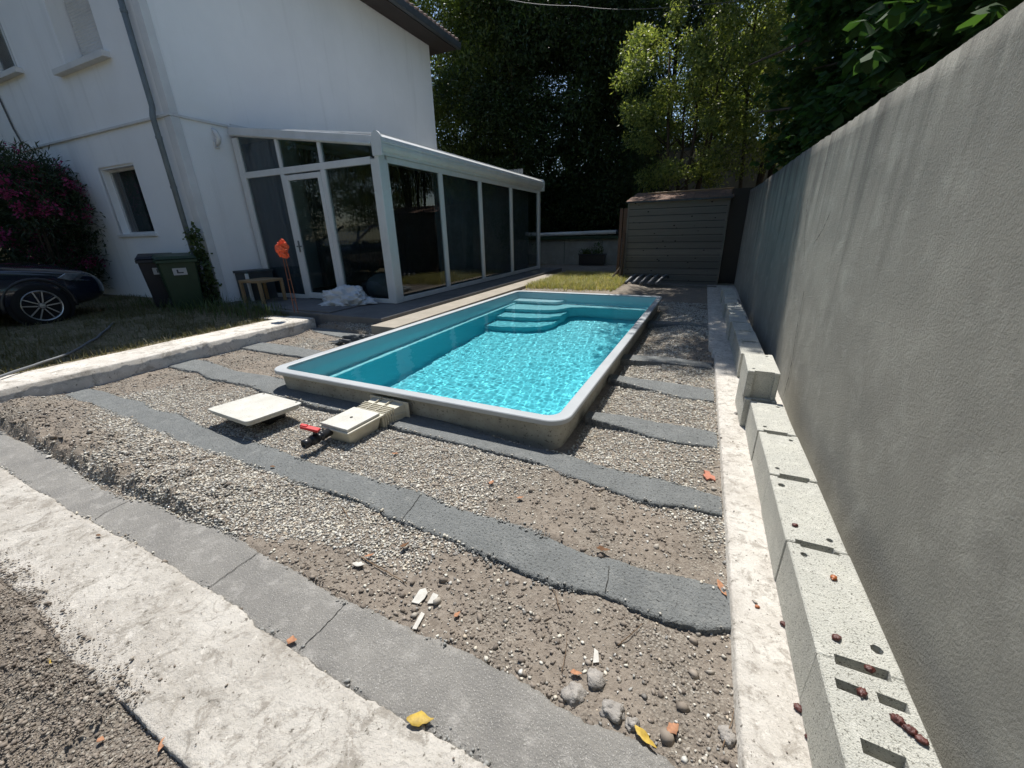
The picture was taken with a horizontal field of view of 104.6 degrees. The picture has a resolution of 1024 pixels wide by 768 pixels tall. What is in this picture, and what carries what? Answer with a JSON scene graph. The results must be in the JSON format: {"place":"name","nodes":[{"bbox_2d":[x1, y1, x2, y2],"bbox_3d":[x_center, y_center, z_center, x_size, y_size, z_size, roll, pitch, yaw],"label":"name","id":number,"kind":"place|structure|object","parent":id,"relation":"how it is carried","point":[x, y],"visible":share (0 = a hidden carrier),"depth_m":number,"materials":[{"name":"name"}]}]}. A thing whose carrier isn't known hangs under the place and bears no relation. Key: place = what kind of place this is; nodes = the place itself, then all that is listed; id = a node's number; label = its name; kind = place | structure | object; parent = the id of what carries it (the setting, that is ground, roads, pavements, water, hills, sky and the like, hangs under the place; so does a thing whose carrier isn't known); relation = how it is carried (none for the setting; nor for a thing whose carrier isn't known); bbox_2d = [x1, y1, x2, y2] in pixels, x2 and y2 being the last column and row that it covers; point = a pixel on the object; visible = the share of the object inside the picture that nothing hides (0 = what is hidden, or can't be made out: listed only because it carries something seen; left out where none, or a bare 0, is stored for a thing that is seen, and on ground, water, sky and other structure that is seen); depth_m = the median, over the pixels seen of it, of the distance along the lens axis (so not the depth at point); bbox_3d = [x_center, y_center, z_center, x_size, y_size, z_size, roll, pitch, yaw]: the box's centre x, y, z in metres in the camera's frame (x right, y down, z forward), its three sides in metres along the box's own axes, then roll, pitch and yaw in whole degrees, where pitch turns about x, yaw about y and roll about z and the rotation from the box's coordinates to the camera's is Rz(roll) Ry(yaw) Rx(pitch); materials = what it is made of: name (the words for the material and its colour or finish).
{"place":"outdoors","nodes":[
{"label":"outdoors","id":0,"kind":"place"},
{"bbox_2d":[0,532,182,767],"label":"corner gravel","id":1,"kind":"structure","parent":0,"point":[77,724],"depth_m":1.33,"materials":[{"name":"gravel"}]},
{"bbox_2d":[0,293,290,374],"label":"worn grass","id":2,"kind":"structure","parent":0,"point":[3,318],"depth_m":5.99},
{"bbox_2d":[0,322,114,377],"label":"garden hose","id":3,"kind":"object","parent":2,"relation":"on","point":[50,359],"visible":0.93,"depth_m":4.51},
{"bbox_2d":[0,256,737,767],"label":"ground","id":4,"kind":"structure","parent":0,"point":[672,560],"depth_m":1.90,"materials":[{"name":"soil"}]},
{"bbox_2d":[0,200,35,262],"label":"shrub","id":5,"kind":"object","parent":4,"relation":"on","point":[22,229],"visible":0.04,"depth_m":9.88,"materials":[{"name":"green plant"}]},
{"bbox_2d":[0,262,103,325],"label":"parked car","id":6,"kind":"object","parent":4,"relation":"on","point":[31,294],"visible":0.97,"depth_m":6.47,"materials":[{"name":"blue paint"}]},
{"bbox_2d":[0,136,113,294],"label":"oleander bush","id":7,"kind":"object","parent":4,"relation":"on","point":[36,191],"visible":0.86,"depth_m":8.31,"materials":[{"name":"green plant"}]},
{"bbox_2d":[134,253,168,307],"bbox_3d":[-6.856,-2.036,7.782,0.600,1.013,0.849,-18,26,-36],"label":"wheelie bin","id":8,"kind":"object","parent":4,"relation":"on","point":[151,276],"visible":0.45,"depth_m":7.44,"materials":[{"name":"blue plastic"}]},
{"bbox_2d":[0,315,315,402],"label":"concrete curb","id":9,"kind":"structure","parent":4,"relation":"on","point":[75,376],"depth_m":4.68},
{"bbox_2d":[151,253,203,309],"bbox_3d":[-6.256,-1.935,7.478,0.600,1.013,0.849,-20,28,-40],"label":"wheelie bin","id":10,"kind":"object","parent":4,"relation":"on","point":[178,273],"visible":0.81,"depth_m":7.22,"materials":[{"name":"green plastic"}]},
{"bbox_2d":[105,293,287,322],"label":"weeds","id":11,"kind":"object","parent":4,"relation":"on","point":[242,306],"visible":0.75,"depth_m":7.14,"materials":[{"name":"green plant"}]},
{"bbox_2d":[0,0,460,302],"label":"house","id":12,"kind":"structure","parent":4,"relation":"on","point":[124,106],"depth_m":8.12,"materials":[{"name":"white paint"}]},
{"bbox_2d":[0,23,16,70],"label":"window","id":13,"kind":"structure","parent":12,"relation":"in","point":[2,68],"depth_m":8.67,"materials":[{"name":"white metal"}]},
{"bbox_2d":[108,167,154,233],"bbox_3d":[-7.988,-3.895,8.468,1.290,1.260,0.130,8,23,23],"label":"window","id":14,"kind":"structure","parent":12,"relation":"in","point":[127,177],"depth_m":8.59,"materials":[{"name":"white metal"}]},
{"bbox_2d":[182,221,221,302],"bbox_3d":[-5.985,-2.287,7.721,0.465,1.650,0.390,8,23,23],"label":"ivy","id":15,"kind":"object","parent":12,"relation":"attached to","point":[207,275],"visible":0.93,"depth_m":7.64,"materials":[{"name":"green plant"}]},
{"bbox_2d":[211,128,220,148],"bbox_3d":[-5.616,-4.682,7.521,0.186,0.333,0.114,8,23,23],"label":"wall lamp","id":16,"kind":"object","parent":12,"relation":"attached to","point":[217,143],"visible":1,"depth_m":7.50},
{"bbox_2d":[0,468,488,767],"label":"concrete slab","id":17,"kind":"structure","parent":4,"relation":"on","point":[280,704],"depth_m":1.43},
{"bbox_2d":[262,414,285,424],"bbox_3d":[-2.080,0.304,3.387,0.240,0.200,0.160,8,23,23],"label":"valve box","id":18,"kind":"object","parent":4,"relation":"on","point":[271,420],"visible":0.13,"depth_m":3.30,"materials":[{"name":"black plastic"}]},
{"bbox_2d":[208,393,300,425],"bbox_3d":[-2.130,0.201,3.288,0.613,0.079,0.452,11,24,29],"label":"square cover","id":19,"kind":"object","parent":18,"relation":"on","point":[253,409],"visible":1,"depth_m":3.23,"materials":[{"name":"white plastic"}]},
{"bbox_2d":[240,342,322,358],"bbox_3d":[-3.065,-0.418,5.399,2.121,0.100,0.392,8,23,23],"label":"mortar strip","id":20,"kind":"object","parent":4,"relation":"on","point":[279,349],"visible":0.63,"depth_m":5.39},
{"bbox_2d":[283,258,298,312],"bbox_3d":[-3.707,-1.675,6.607,0.102,0.980,0.012,8,23,23],"label":"wire stand","id":21,"kind":"object","parent":4,"relation":"on","point":[291,283],"visible":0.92,"depth_m":6.61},
{"bbox_2d":[275,239,289,258],"bbox_3d":[-3.725,-2.195,6.413,0.212,0.321,0.228,-17,26,-34],"label":"orange bag","id":22,"kind":"object","parent":21,"relation":"hanging from","point":[281,247],"visible":1,"depth_m":6.36,"materials":[{"name":"plastic"}]},
{"bbox_2d":[311,328,360,337],"bbox_3d":[-2.603,-0.716,6.130,2.147,0.100,0.394,10,24,28],"label":"mortar strip","id":23,"kind":"object","parent":4,"relation":"on","point":[335,333],"visible":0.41,"depth_m":6.28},
{"bbox_2d":[0,434,675,767],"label":"mortar strip","id":24,"kind":"object","parent":4,"relation":"on","point":[500,719],"visible":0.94,"depth_m":1.48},
{"bbox_2d":[406,710,433,726],"bbox_3d":[-0.288,1.052,1.243,0.085,0.011,0.043,2,26,-2],"label":"fallen leaf","id":25,"kind":"object","parent":24,"relation":"on","point":[419,718],"visible":1,"depth_m":1.24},
{"bbox_2d":[328,334,373,343],"bbox_3d":[-2.109,-0.647,5.607,1.101,0.118,0.264,0,21,5],"label":"black cloth","id":26,"kind":"object","parent":4,"relation":"on","point":[348,339],"visible":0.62,"depth_m":5.59,"materials":[{"name":"grey fabric"}]},
{"bbox_2d":[0,323,708,765],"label":"mortar crumbs","id":27,"kind":"object","parent":4,"relation":"on","point":[486,763],"visible":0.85,"depth_m":2.09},
{"bbox_2d":[319,394,409,443],"bbox_3d":[-1.172,0.313,3.174,0.435,0.222,0.586,9,23,26],"label":"pool skimmer","id":28,"kind":"object","parent":4,"relation":"on","point":[364,419],"visible":0.86,"depth_m":3.09,"materials":[{"name":"beige plastic"}]},
{"bbox_2d":[300,423,332,448],"bbox_3d":[-1.434,0.352,2.859,0.139,0.152,0.225,9,23,26],"label":"ball valve","id":29,"kind":"object","parent":28,"relation":"attached to","point":[317,436],"visible":1,"depth_m":2.82,"materials":[{"name":"black plastic"}]},
{"bbox_2d":[0,302,737,767],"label":"soil crumbs","id":30,"kind":"object","parent":4,"relation":"on","point":[668,740],"visible":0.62,"depth_m":1.82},
{"bbox_2d":[666,722,678,734],"bbox_3d":[0.495,1.059,1.218,0.038,0.008,0.034,4,22,15],"label":"fragment","id":31,"kind":"object","parent":30,"relation":"on","point":[672,727],"visible":1,"depth_m":1.22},
{"bbox_2d":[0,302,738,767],"bbox_3d":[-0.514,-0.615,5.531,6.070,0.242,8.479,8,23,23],"label":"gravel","id":32,"kind":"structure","parent":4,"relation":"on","point":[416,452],"depth_m":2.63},
{"bbox_2d":[361,557,406,583],"bbox_3d":[-0.598,0.858,1.828,0.304,0.016,0.010,11,24,30],"label":"twig","id":33,"kind":"object","parent":4,"relation":"on","point":[381,568],"visible":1,"depth_m":1.83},
{"bbox_2d":[217,267,561,327],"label":"terrace","id":34,"kind":"structure","parent":4,"relation":"on","point":[369,314],"depth_m":7.45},
{"bbox_2d":[232,269,277,300],"bbox_3d":[-5.446,-2.121,8.428,0.440,0.600,0.615,8,23,23],"label":"storage box","id":35,"kind":"object","parent":34,"relation":"on","point":[251,290],"visible":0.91,"depth_m":8.24,"materials":[{"name":"grey metal"}]},
{"bbox_2d":[238,277,286,303],"bbox_3d":[-5.058,-1.906,8.049,0.550,0.450,0.550,6,22,20],"label":"side table","id":36,"kind":"object","parent":34,"relation":"on","point":[262,280],"visible":0.94,"depth_m":7.90,"materials":[{"name":"brown wood"}]},
{"bbox_2d":[279,300,367,312],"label":"terrace slab","id":37,"kind":"structure","parent":34,"relation":"on","point":[313,306],"depth_m":7.15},
{"bbox_2d":[318,284,377,305],"bbox_3d":[-3.112,-1.696,7.462,1.215,0.347,0.678,5,22,16],"label":"crumpled sheet","id":38,"kind":"object","parent":37,"relation":"on","point":[345,295],"visible":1,"depth_m":7.31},
{"bbox_2d":[228,124,544,303],"bbox_3d":[-2.258,-4.566,10.772,3.843,3.325,7.770,8,23,23],"label":"glazed veranda","id":39,"kind":"object","parent":34,"relation":"on","point":[464,223],"visible":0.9,"depth_m":9.49,"materials":[{"name":"white aluminium"},{"name":"glass"}]},
{"bbox_2d":[284,172,339,298],"bbox_3d":[-3.869,-2.823,7.734,0.960,2.295,0.125,8,23,23],"label":"door","id":40,"kind":"structure","parent":39,"relation":"in","point":[288,178],"depth_m":7.68,"materials":[{"name":"white metal"}]},
{"bbox_2d":[366,273,402,297],"bbox_3d":[-2.557,-1.980,7.967,0.720,0.500,0.720,8,23,23],"label":"beanbag","id":41,"kind":"object","parent":39,"relation":"on","point":[376,285],"visible":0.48,"depth_m":7.69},
{"bbox_2d":[65,389,730,634],"bbox_3d":[-1.812,0.540,2.828,6.014,0.100,0.326,9,23,25],"label":"mortar strip","id":42,"kind":"object","parent":4,"relation":"on","point":[683,603],"visible":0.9,"depth_m":1.98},
{"bbox_2d":[412,612,424,629],"bbox_3d":[-0.375,0.953,1.591,0.018,0.009,0.080,4,22,14],"label":"plaster scrap","id":43,"kind":"object","parent":4,"relation":"on","point":[418,621],"visible":1,"depth_m":1.59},
{"bbox_2d":[412,588,427,603],"bbox_3d":[-0.391,0.908,1.694,0.047,0.004,0.080,6,25,24],"label":"plaster scrap","id":44,"kind":"object","parent":4,"relation":"on","point":[420,596],"visible":1,"depth_m":1.69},
{"bbox_2d":[168,359,721,516],"bbox_3d":[-1.635,0.199,3.704,6.441,0.101,0.418,10,24,27],"label":"mortar strip","id":45,"kind":"object","parent":4,"relation":"on","point":[660,493],"visible":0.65,"depth_m":2.79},
{"bbox_2d":[409,0,481,175],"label":"evergreen tree","id":46,"kind":"object","parent":4,"relation":"on","point":[440,68],"visible":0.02,"depth_m":17.12,"materials":[{"name":"green plant"}]},
{"bbox_2d":[371,274,555,333],"bbox_3d":[-0.311,-2.107,9.223,0.455,0.128,7.830,8,23,23],"label":"edge stone strip","id":47,"kind":"object","parent":4,"relation":"on","point":[388,325],"visible":0.54,"depth_m":7.27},
{"bbox_2d":[274,290,661,449],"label":"swimming pool","id":48,"kind":"structure","parent":4,"relation":"in","point":[548,432],"depth_m":3.55,"materials":[{"name":"white plastic"}]},
{"bbox_2d":[306,297,651,414],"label":"pool water","id":49,"kind":"structure","parent":48,"relation":"in","point":[542,355],"depth_m":4.66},
{"bbox_2d":[414,0,544,175],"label":"evergreen tree","id":50,"kind":"object","parent":4,"relation":"on","point":[450,6],"visible":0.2,"depth_m":16.37,"materials":[{"name":"green plant"}]},
{"bbox_2d":[430,1,545,173],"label":"evergreen tree","id":51,"kind":"object","parent":4,"relation":"on","point":[465,89],"depth_m":21.04,"materials":[{"name":"green plant"}]},
{"bbox_2d":[435,0,582,245],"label":"evergreen tree","id":52,"kind":"object","parent":4,"relation":"on","point":[488,94],"visible":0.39,"depth_m":15.82,"materials":[{"name":"green plant"}]},
{"bbox_2d":[523,167,576,236],"bbox_3d":[1.322,-7.800,18.995,4.249,4.571,4.453,8,23,23],"label":"shrub","id":53,"kind":"object","parent":4,"relation":"on","point":[550,217],"visible":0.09,"depth_m":17.66,"materials":[{"name":"green plant"}]},
{"bbox_2d":[478,0,641,236],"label":"evergreen tree","id":54,"kind":"object","parent":4,"relation":"on","point":[567,148],"visible":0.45,"depth_m":15.89,"materials":[{"name":"green plant"}]},
{"bbox_2d":[561,681,586,708],"bbox_3d":[0.210,1.041,1.330,0.093,0.055,0.072,-14,24,-30],"label":"stone","id":55,"kind":"object","parent":4,"relation":"on","point":[573,694],"visible":1,"depth_m":1.31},
{"bbox_2d":[528,239,621,264],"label":"wall","id":56,"kind":"structure","parent":4,"relation":"on","point":[565,251],"depth_m":16.81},
{"bbox_2d":[528,229,617,239],"bbox_3d":[2.030,-6.249,16.617,4.801,0.338,0.180,8,23,23],"label":"coping","id":57,"kind":"object","parent":56,"relation":"on","point":[564,235],"visible":0.75,"depth_m":16.28,"materials":[{"name":"grey concrete"}]},
{"bbox_2d":[517,0,663,175],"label":"evergreen tree","id":58,"kind":"object","parent":4,"relation":"on","point":[559,105],"depth_m":19.30,"materials":[{"name":"green plant"}]},
{"bbox_2d":[578,240,606,264],"bbox_3d":[3.218,-5.317,15.944,1.171,0.982,0.585,8,23,23],"label":"planter","id":59,"kind":"object","parent":4,"relation":"on","point":[588,257],"visible":1,"depth_m":15.88,"materials":[{"name":"black plastic"}]},
{"bbox_2d":[593,648,598,662],"bbox_3d":[0.304,0.990,1.440,0.022,0.004,0.054,3,23,7],"label":"plaster scrap","id":60,"kind":"object","parent":4,"relation":"on","point":[596,658],"visible":1,"depth_m":1.43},
{"bbox_2d":[586,667,605,690],"bbox_3d":[0.292,1.018,1.369,0.067,0.044,0.079,-1,21,0],"label":"stone","id":61,"kind":"object","parent":4,"relation":"on","point":[596,680],"visible":1,"depth_m":1.35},
{"bbox_2d":[599,699,624,723],"bbox_3d":[0.324,1.052,1.268,0.080,0.048,0.068,12,25,31],"label":"stone","id":62,"kind":"object","parent":4,"relation":"on","point":[612,710],"visible":1,"depth_m":1.26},
{"bbox_2d":[537,0,691,235],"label":"evergreen tree","id":63,"kind":"object","parent":4,"relation":"on","point":[644,14],"visible":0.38,"depth_m":15.33,"materials":[{"name":"green plant"}]},
{"bbox_2d":[612,233,625,276],"bbox_3d":[2.959,-3.453,10.905,0.666,1.326,0.268,-15,25,-31],"label":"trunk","id":64,"kind":"object","parent":4,"relation":"on","point":[620,271],"visible":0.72,"depth_m":10.95,"materials":[{"name":"brown plant"}]},
{"bbox_2d":[616,208,627,274],"bbox_3d":[3.226,-3.953,11.268,0.400,1.940,0.085,8,23,23],"label":"fence panel","id":65,"kind":"object","parent":4,"relation":"on","point":[623,223],"visible":0.38,"depth_m":11.20,"materials":[{"name":"brown"}]},
{"bbox_2d":[624,717,639,731],"bbox_3d":[0.376,1.064,1.239,0.050,0.033,0.042,-11,23,-23],"label":"stone","id":66,"kind":"object","parent":4,"relation":"on","point":[630,722],"visible":0.99,"depth_m":1.23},
{"bbox_2d":[634,725,656,747],"bbox_3d":[0.402,1.067,1.193,0.034,0.016,0.076,-10,20,-36],"label":"fallen leaf","id":67,"kind":"object","parent":4,"relation":"on","point":[642,734],"visible":1,"depth_m":1.20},
{"bbox_2d":[585,411,716,447],"bbox_3d":[1.036,0.375,3.050,0.963,0.099,0.329,8,23,23],"label":"mortar strip","id":68,"kind":"object","parent":4,"relation":"on","point":[678,434],"visible":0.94,"depth_m":3.00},
{"bbox_2d":[608,374,713,402],"bbox_3d":[1.402,0.069,3.824,1.002,0.100,0.369,10,24,27],"label":"mortar strip","id":69,"kind":"object","parent":4,"relation":"on","point":[680,391],"visible":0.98,"depth_m":3.78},
{"bbox_2d":[620,354,711,369],"bbox_3d":[1.720,-0.239,4.609,1.078,0.098,0.315,8,23,23],"label":"mortar strip","id":70,"kind":"object","parent":4,"relation":"on","point":[653,360],"visible":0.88,"depth_m":4.57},
{"bbox_2d":[647,320,707,327],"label":"mortar strip","id":71,"kind":"object","parent":4,"relation":"on","point":[652,323],"visible":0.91,"depth_m":6.35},
{"bbox_2d":[623,187,733,284],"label":"wooden shed","id":72,"kind":"structure","parent":4,"relation":"on","point":[677,236],"depth_m":10.53,"materials":[{"name":"wood"},{"name":"roofing felt"}]},
{"bbox_2d":[645,284,715,287],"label":"timber sill","id":73,"kind":"structure","parent":4,"relation":"on","point":[690,286],"depth_m":10.11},
{"bbox_2d":[604,0,763,161],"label":"evergreen tree","id":74,"kind":"object","parent":4,"relation":"on","point":[695,10],"visible":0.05,"depth_m":16.45,"materials":[{"name":"green plant"}]},
{"bbox_2d":[618,143,782,262],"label":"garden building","id":75,"kind":"structure","parent":4,"relation":"on","point":[748,182],"depth_m":15.78,"materials":[{"name":"plant"}]},
{"bbox_2d":[608,0,795,192],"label":"golden privet","id":76,"kind":"object","parent":4,"relation":"on","point":[642,113],"visible":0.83,"depth_m":11.81,"materials":[{"name":"green plant"}]},
{"bbox_2d":[703,470,715,480],"bbox_3d":[1.215,0.567,2.446,0.070,0.010,0.104,4,23,0],"label":"clay shard","id":77,"kind":"object","parent":4,"relation":"on","point":[707,475],"visible":1,"depth_m":2.43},
{"bbox_2d":[717,724,736,747],"bbox_3d":[0.657,1.074,1.210,0.051,0.033,0.062,2,21,8],"label":"stone","id":78,"kind":"object","parent":4,"relation":"on","point":[726,733],"visible":1,"depth_m":1.20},
{"bbox_2d":[718,187,753,283],"bbox_3d":[5.881,-3.745,10.210,0.700,2.380,0.060,8,23,23],"label":"dark screen","id":79,"kind":"object","parent":4,"relation":"on","point":[734,230],"visible":0.43,"depth_m":10.21,"materials":[{"name":"black plastic"}]},
{"bbox_2d":[670,0,801,148],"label":"evergreen tree","id":80,"kind":"object","parent":4,"relation":"on","point":[697,132],"visible":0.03,"depth_m":17.78,"materials":[{"name":"green plant"}]},
{"bbox_2d":[707,285,811,767],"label":"footing","id":81,"kind":"object","parent":4,"relation":"on","point":[769,723],"visible":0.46,"depth_m":1.54,"materials":[{"name":"concrete"}]},
{"bbox_2d":[720,288,733,302],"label":"concrete block","id":82,"kind":"object","parent":81,"relation":"on","point":[725,289],"depth_m":7.78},
{"bbox_2d":[722,291,735,304],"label":"concrete block","id":83,"kind":"object","parent":81,"relation":"on","point":[729,292],"depth_m":7.42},
{"bbox_2d":[722,299,738,317],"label":"concrete block","id":84,"kind":"object","parent":81,"relation":"on","point":[730,301],"depth_m":6.50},
{"bbox_2d":[722,295,738,308],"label":"concrete block","id":85,"kind":"object","parent":81,"relation":"on","point":[730,297],"depth_m":6.99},
{"bbox_2d":[725,304,742,322],"bbox_3d":[3.449,-1.089,6.159,0.200,0.238,0.490,8,23,23],"label":"concrete block","id":86,"kind":"object","parent":81,"relation":"on","point":[734,306],"depth_m":6.11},
{"bbox_2d":[726,309,746,326],"bbox_3d":[3.244,-0.919,5.732,0.200,0.238,0.490,8,23,23],"label":"concrete block","id":87,"kind":"object","parent":81,"relation":"on","point":[735,312],"depth_m":5.73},
{"bbox_2d":[726,315,747,339],"bbox_3d":[3.014,-0.759,5.313,0.200,0.249,0.490,8,23,24],"label":"concrete block","id":88,"kind":"object","parent":81,"relation":"on","point":[737,318],"depth_m":5.24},
{"bbox_2d":[729,322,753,349],"bbox_3d":[2.823,-0.588,4.880,0.200,0.249,0.490,8,23,23],"label":"concrete block","id":89,"kind":"object","parent":81,"relation":"on","point":[738,326],"depth_m":4.83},
{"bbox_2d":[732,331,758,359],"bbox_3d":[2.620,-0.419,4.452,0.200,0.249,0.490,8,23,24],"label":"concrete block","id":90,"kind":"object","parent":81,"relation":"on","point":[743,336],"depth_m":4.42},
{"bbox_2d":[734,341,764,377],"bbox_3d":[2.409,-0.251,4.028,0.200,0.249,0.490,8,23,23],"label":"concrete block","id":91,"kind":"object","parent":81,"relation":"on","point":[749,347],"depth_m":3.96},
{"bbox_2d":[735,378,776,425],"bbox_3d":[1.888,0.140,3.084,0.200,0.220,0.490,8,23,23],"label":"concrete block","id":92,"kind":"object","parent":81,"relation":"on","point":[742,402],"depth_m":2.93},
{"bbox_2d":[740,353,780,399],"bbox_3d":[1.891,-0.070,3.036,0.200,0.202,0.490,8,23,24],"label":"concrete block","id":93,"kind":"object","parent":92,"relation":"on","point":[760,374],"depth_m":2.87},
{"bbox_2d":[745,401,795,459],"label":"concrete block","id":94,"kind":"structure","parent":81,"relation":"on","point":[768,418],"depth_m":2.58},
{"bbox_2d":[752,431,817,507],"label":"concrete block","id":95,"kind":"structure","parent":81,"relation":"on","point":[782,457],"depth_m":2.15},
{"bbox_2d":[761,475,847,580],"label":"concrete block","id":96,"kind":"structure","parent":81,"relation":"on","point":[788,503],"depth_m":1.72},
{"bbox_2d":[776,542,904,698],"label":"concrete block","id":97,"kind":"structure","parent":81,"relation":"on","point":[819,606],"depth_m":1.29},
{"bbox_2d":[799,654,941,767],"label":"concrete block","id":98,"kind":"structure","parent":81,"relation":"on","point":[846,725],"depth_m":1.02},
{"bbox_2d":[856,687,867,697],"bbox_3d":[0.932,0.819,1.052,0.027,0.019,0.027,0,21,5],"label":"dried fruit","id":99,"kind":"object","parent":98,"relation":"on","point":[861,692],"visible":1,"depth_m":1.05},
{"bbox_2d":[863,664,875,673],"bbox_3d":[1.001,0.797,1.107,0.025,0.018,0.026,-18,27,-37],"label":"dried fruit","id":100,"kind":"object","parent":98,"relation":"on","point":[870,669],"visible":1,"depth_m":1.10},
{"bbox_2d":[889,713,905,725],"bbox_3d":[0.967,0.842,0.992,0.029,0.019,0.025,7,22,20],"label":"dried fruit","id":101,"kind":"object","parent":98,"relation":"on","point":[898,719],"visible":1,"depth_m":0.99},
{"bbox_2d":[901,724,918,736],"bbox_3d":[0.977,0.849,0.972,0.025,0.019,0.032,-28,32,-35],"label":"dried fruit","id":102,"kind":"object","parent":98,"relation":"on","point":[909,729],"visible":1,"depth_m":0.97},
{"bbox_2d":[673,0,863,187],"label":"loose tree","id":103,"kind":"object","parent":4,"relation":"on","point":[756,126],"visible":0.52,"depth_m":10.90,"materials":[{"name":"green plant"}]},
{"bbox_2d":[761,1,864,143],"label":"loose tree","id":104,"kind":"object","parent":4,"relation":"on","point":[772,47],"visible":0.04,"depth_m":8.54,"materials":[{"name":"green plant"}]},
{"bbox_2d":[734,2,1023,767],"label":"boundary wall","id":105,"kind":"structure","parent":4,"relation":"on","point":[879,282],"depth_m":1.37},
{"bbox_2d":[749,0,1023,173],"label":"broad leaved tree","id":106,"kind":"object","parent":4,"relation":"on","point":[903,41],"visible":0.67,"depth_m":4.55,"materials":[{"name":"green plant"}]},
{"bbox_2d":[5,424,789,764],"bbox_3d":[-0.738,0.898,1.637,5.373,0.047,2.791,-4,21,-6],"label":"grit","id":107,"kind":"object","parent":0,"point":[343,698],"visible":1,"depth_m":1.53,"materials":[{"name":"soil"}]},
{"bbox_2d":[523,270,630,291],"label":"dry grass","id":108,"kind":"structure","parent":0,"point":[580,280],"depth_m":10.29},
{"bbox_2d":[415,0,843,167],"label":"sky","id":109,"kind":"structure","parent":0,"point":[415,0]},
{"bbox_2d":[914,734,929,745],"bbox_3d":[0.986,0.857,0.953,0.025,0.016,0.030,0,16,-38],"label":"dried fruit","id":110,"kind":"object","parent":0,"point":[921,739],"visible":1,"depth_m":0.95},
{"bbox_3d":[5.049,-9.092,8.503,7.908,13.837,9.319,8,23,23],"label":"loose tree","id":111,"kind":"object","parent":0,"visible":0},
{"bbox_2d":[510,0,742,9],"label":"overhead cable","id":112,"kind":"object","parent":111,"relation":"attached to","point":[626,9],"visible":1,"depth_m":10.13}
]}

